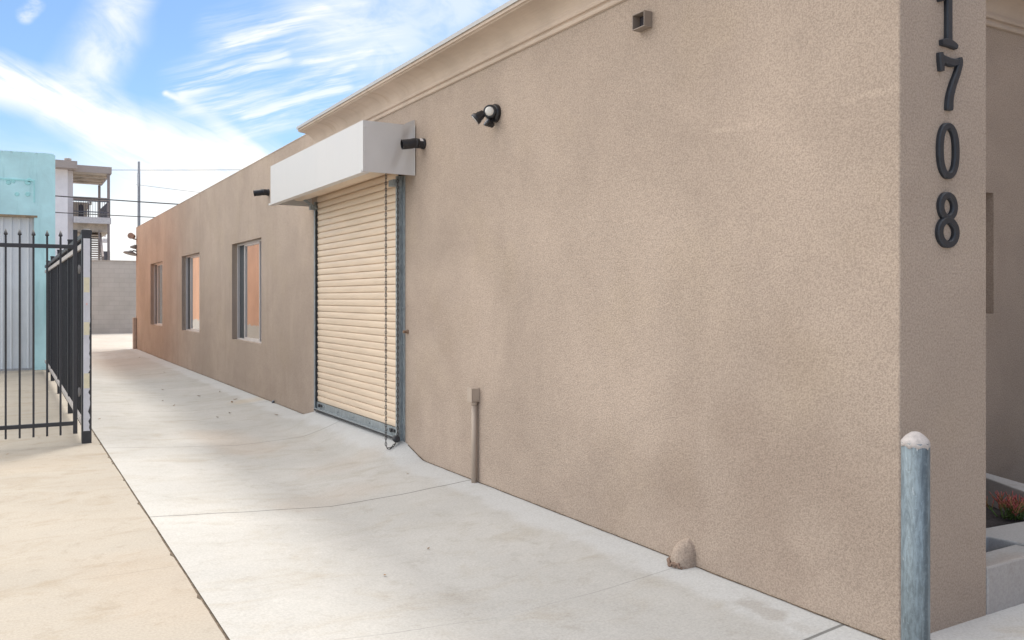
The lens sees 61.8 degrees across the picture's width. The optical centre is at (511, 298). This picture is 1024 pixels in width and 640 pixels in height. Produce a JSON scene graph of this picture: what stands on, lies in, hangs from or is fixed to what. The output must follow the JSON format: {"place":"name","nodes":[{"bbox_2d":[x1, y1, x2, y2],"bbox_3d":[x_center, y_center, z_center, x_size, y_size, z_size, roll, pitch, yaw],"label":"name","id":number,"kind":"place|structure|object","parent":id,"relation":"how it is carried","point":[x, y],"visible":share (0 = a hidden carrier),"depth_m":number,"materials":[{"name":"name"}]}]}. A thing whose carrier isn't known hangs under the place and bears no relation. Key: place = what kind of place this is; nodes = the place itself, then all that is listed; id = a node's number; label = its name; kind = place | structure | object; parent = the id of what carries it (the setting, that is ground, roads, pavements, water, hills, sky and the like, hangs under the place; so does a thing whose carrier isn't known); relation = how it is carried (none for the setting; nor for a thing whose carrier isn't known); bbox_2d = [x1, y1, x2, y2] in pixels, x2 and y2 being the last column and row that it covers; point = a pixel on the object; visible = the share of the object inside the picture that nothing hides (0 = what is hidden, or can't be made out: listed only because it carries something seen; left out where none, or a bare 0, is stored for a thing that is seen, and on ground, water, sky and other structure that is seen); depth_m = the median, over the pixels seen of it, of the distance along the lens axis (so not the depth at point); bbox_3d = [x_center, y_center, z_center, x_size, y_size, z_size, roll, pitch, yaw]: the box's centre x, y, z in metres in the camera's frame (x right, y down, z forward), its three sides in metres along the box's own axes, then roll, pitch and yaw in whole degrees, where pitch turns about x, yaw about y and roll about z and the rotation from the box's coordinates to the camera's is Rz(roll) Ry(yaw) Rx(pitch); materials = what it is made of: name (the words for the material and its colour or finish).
{"place":"outdoors","nodes":[
{"label":"outdoors","id":0,"kind":"place"},
{"bbox_2d":[55,158,111,259],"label":"apartment building","id":1,"kind":"structure","parent":0,"point":[68,172],"depth_m":41.32,"materials":[{"name":"white paint"}]},
{"bbox_2d":[79,204,82,216],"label":"doorway","id":2,"kind":"structure","parent":1,"relation":"in","point":[80,206],"depth_m":46.18,"materials":[{"name":"grey"}]},
{"bbox_2d":[55,212,153,217],"bbox_3d":[-16.962,-3.846,39.919,17.557,0.123,0.039,0,0,-31],"label":"power line","id":3,"kind":"object","parent":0,"point":[103,214],"visible":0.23,"depth_m":38.93,"materials":[{"name":"metal"}]},
{"bbox_2d":[92,333,132,348],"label":"courtyard","id":4,"kind":"structure","parent":0,"point":[111,340],"depth_m":30.73,"materials":[{"name":"concrete"}]},
{"bbox_2d":[0,370,225,639],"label":"parking lot","id":5,"kind":"structure","parent":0,"point":[84,553],"depth_m":5.14,"materials":[{"name":"concrete"}]},
{"bbox_2d":[45,234,80,424],"bbox_3d":[-7.081,0.367,13.404,0.072,2.285,10.314,0,0,-31],"label":"fence","id":6,"kind":"object","parent":5,"relation":"on","point":[67,320],"visible":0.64,"depth_m":11.93,"materials":[{"name":"metal"}]},
{"bbox_2d":[81,229,91,443],"bbox_3d":[-4.432,0.397,8.914,0.100,2.246,0.101,0,0,-31],"label":"gate post","id":7,"kind":"object","parent":5,"relation":"on","point":[86,336],"visible":0.87,"depth_m":8.88,"materials":[{"name":"white metal"}]},
{"bbox_2d":[0,229,81,438],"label":"metal gate","id":8,"kind":"structure","parent":7,"relation":"attached to","point":[76,391],"depth_m":8.69,"materials":[{"name":"metal"}]},
{"bbox_2d":[92,429,229,639],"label":"joint filler","id":9,"kind":"object","parent":5,"relation":"on","point":[199,596],"visible":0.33,"depth_m":5.02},
{"bbox_2d":[55,195,177,204],"bbox_3d":[-16.962,-4.583,39.919,17.558,0.295,0.050,0,0,-31],"label":"power line","id":10,"kind":"object","parent":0,"point":[115,200],"visible":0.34,"depth_m":39.18,"materials":[{"name":"metal"}]},
{"bbox_2d":[0,0,509,260],"label":"sky","id":11,"kind":"structure","parent":0,"point":[195,92],"materials":[{"name":"blue"}]},
{"bbox_2d":[92,348,881,639],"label":"driveway","id":12,"kind":"structure","parent":0,"point":[285,523],"depth_m":5.41,"materials":[{"name":"concrete"}]},
{"bbox_2d":[133,317,136,348],"bbox_3d":[-11.317,1.036,25.671,0.096,0.949,0.160,0,0,-31],"label":"corner guard","id":13,"kind":"object","parent":12,"relation":"on","point":[134,332],"visible":0.96,"depth_m":25.61,"materials":[{"name":"brown metal"}]},
{"bbox_2d":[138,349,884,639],"bbox_3d":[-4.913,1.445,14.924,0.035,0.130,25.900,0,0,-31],"label":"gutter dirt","id":14,"kind":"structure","parent":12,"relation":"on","point":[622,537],"depth_m":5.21,"materials":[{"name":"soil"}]},
{"bbox_2d":[666,538,695,569],"bbox_3d":[0.944,1.444,4.873,0.129,0.160,0.174,0,0,-31],"label":"stucco mound","id":15,"kind":"object","parent":12,"relation":"on","point":[683,555],"visible":1,"depth_m":4.83,"materials":[{"name":"beige concrete"}]},
{"bbox_2d":[901,431,929,639],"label":"bollard","id":16,"kind":"object","parent":12,"relation":"on","point":[915,535],"visible":1,"depth_m":3.36,"materials":[{"name":"metal"}]},
{"bbox_2d":[930,603,1023,639],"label":"sidewalk","id":17,"kind":"structure","parent":0,"point":[1006,624],"depth_m":3.90,"materials":[{"name":"concrete"}]},
{"bbox_2d":[986,473,1023,614],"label":"concrete planter","id":18,"kind":"object","parent":17,"relation":"on","point":[1004,563],"visible":0.29,"depth_m":4.32,"materials":[{"name":"concrete"}]},
{"bbox_2d":[986,490,1023,520],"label":"succulent plant","id":19,"kind":"object","parent":18,"relation":"on","point":[1016,508],"visible":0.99,"depth_m":5.09,"materials":[{"name":"green plant"}]},
{"label":"ground","id":20,"kind":"structure","parent":0,"visible":0},
{"bbox_2d":[0,150,54,370],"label":"teal building","id":21,"kind":"structure","parent":20,"relation":"on","point":[27,193],"depth_m":17.98,"materials":[{"name":"paint"}]},
{"bbox_2d":[0,214,36,370],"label":"door","id":22,"kind":"structure","parent":21,"relation":"in","point":[12,223],"depth_m":17.92,"materials":[{"name":"white metal"}]},
{"bbox_2d":[92,260,135,333],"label":"block wall","id":23,"kind":"structure","parent":20,"relation":"on","point":[113,296],"depth_m":37.07,"materials":[{"name":"grey concrete"}]},
{"bbox_2d":[137,161,139,226],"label":"utility pole","id":24,"kind":"object","parent":20,"relation":"on","point":[138,198],"visible":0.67,"depth_m":64.58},
{"bbox_2d":[136,0,1023,639],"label":"stucco building","id":25,"kind":"structure","parent":20,"relation":"on","point":[710,288],"depth_m":5.24,"materials":[{"name":"paint"}]},
{"bbox_2d":[123,250,136,255],"bbox_3d":[-11.410,-1.369,25.593,0.395,0.178,0.389,0,0,7],"label":"barn light","id":26,"kind":"object","parent":25,"relation":"attached to","point":[131,252],"visible":0.93,"depth_m":25.54,"materials":[{"name":"metal"}]},
{"bbox_2d":[127,233,135,239],"bbox_3d":[-11.336,-1.854,25.605,0.188,0.220,0.348,0,0,2],"label":"security camera","id":27,"kind":"object","parent":25,"relation":"attached to","point":[131,235],"visible":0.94,"depth_m":25.45,"materials":[{"name":"brown"}]},
{"bbox_2d":[151,262,161,326],"bbox_3d":[-9.212,-0.115,22.350,0.143,1.650,2.060,0,0,-31],"label":"window","id":28,"kind":"structure","parent":25,"relation":"in","point":[158,266],"depth_m":22.74,"materials":[{"name":"glass"}]},
{"bbox_2d":[182,254,198,333],"bbox_3d":[-6.765,-0.115,18.203,0.143,1.650,2.030,0,0,-31],"label":"window","id":29,"kind":"structure","parent":25,"relation":"in","point":[192,261],"depth_m":18.57,"materials":[{"name":"glass"}]},
{"bbox_2d":[232,239,260,344],"bbox_3d":[-4.273,-0.115,13.978,0.143,1.650,1.980,0,0,-31],"label":"window","id":30,"kind":"structure","parent":25,"relation":"in","point":[248,253],"depth_m":14.20,"materials":[{"name":"glass"}]},
{"bbox_2d":[253,189,269,195],"bbox_3d":[-3.710,-1.568,12.664,0.226,0.118,0.103,0,0,-27],"label":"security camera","id":31,"kind":"object","parent":25,"relation":"attached to","point":[261,192],"visible":1,"depth_m":12.63,"materials":[{"name":"black plastic"}]},
{"bbox_2d":[314,173,404,442],"bbox_3d":[-1.786,0.032,9.496,0.123,2.731,2.738,0,0,-31],"label":"roller door","id":32,"kind":"structure","parent":25,"relation":"in","point":[349,221],"depth_m":9.32,"materials":[{"name":"beige metal"}]},
{"bbox_2d":[385,173,398,448],"bbox_3d":[-1.162,0.085,8.292,0.140,2.744,0.050,0,0,-31],"label":"pull chain","id":33,"kind":"object","parent":32,"relation":"hanging from","point":[392,446],"visible":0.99,"depth_m":8.28,"materials":[{"name":"metal"}]},
{"bbox_2d":[400,138,425,149],"bbox_3d":[-0.918,-1.434,7.932,0.226,0.118,0.103,0,0,-27],"label":"security camera","id":34,"kind":"object","parent":25,"relation":"attached to","point":[419,143],"visible":1,"depth_m":7.90,"materials":[{"name":"black plastic"}]},
{"bbox_2d":[467,387,479,482],"bbox_3d":[-0.318,1.132,7.051,0.078,0.799,0.082,0,0,-31],"label":"conduit pipe","id":35,"kind":"object","parent":25,"relation":"attached to","point":[473,395],"visible":0.96,"depth_m":7.03,"materials":[{"name":"beige metal"}]},
{"bbox_2d":[471,104,500,127],"bbox_3d":[-0.211,-1.446,6.748,0.220,0.195,0.149,0,0,-31],"label":"security light","id":36,"kind":"object","parent":25,"relation":"attached to","point":[491,114],"visible":1,"depth_m":6.72,"materials":[{"name":"black plastic"}]},
{"bbox_2d":[632,10,651,31],"bbox_3d":[0.789,-1.683,5.193,0.062,0.094,0.115,0,0,-31],"label":"scupper","id":37,"kind":"object","parent":25,"relation":"attached to","point":[641,21],"depth_m":5.20,"materials":[{"name":"metal"}]},
{"bbox_2d":[935,192,959,247],"bbox_3d":[1.979,-0.357,3.888,0.162,0.254,0.022,0,0,-31],"label":"house number","id":38,"kind":"object","parent":25,"relation":"attached to","point":[948,220],"visible":1,"depth_m":3.87,"materials":[{"name":"black paint"}]},
{"bbox_2d":[936,123,959,178],"bbox_3d":[1.982,-0.672,3.891,0.158,0.255,0.020,0,0,-31],"label":"house number","id":39,"kind":"object","parent":25,"relation":"attached to","point":[950,128],"visible":1,"depth_m":3.88,"materials":[{"name":"black paint"}]},
{"bbox_2d":[937,0,958,49],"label":"house number","id":40,"kind":"object","parent":25,"relation":"attached to","point":[947,41],"visible":1,"depth_m":3.88,"materials":[{"name":"black paint"}]},
{"bbox_2d":[936,52,962,110],"bbox_3d":[1.994,-0.984,3.897,0.178,0.256,0.023,0,0,-31],"label":"house number","id":41,"kind":"object","parent":25,"relation":"attached to","point":[942,60],"visible":1,"depth_m":3.89,"materials":[{"name":"black paint"}]}
]}

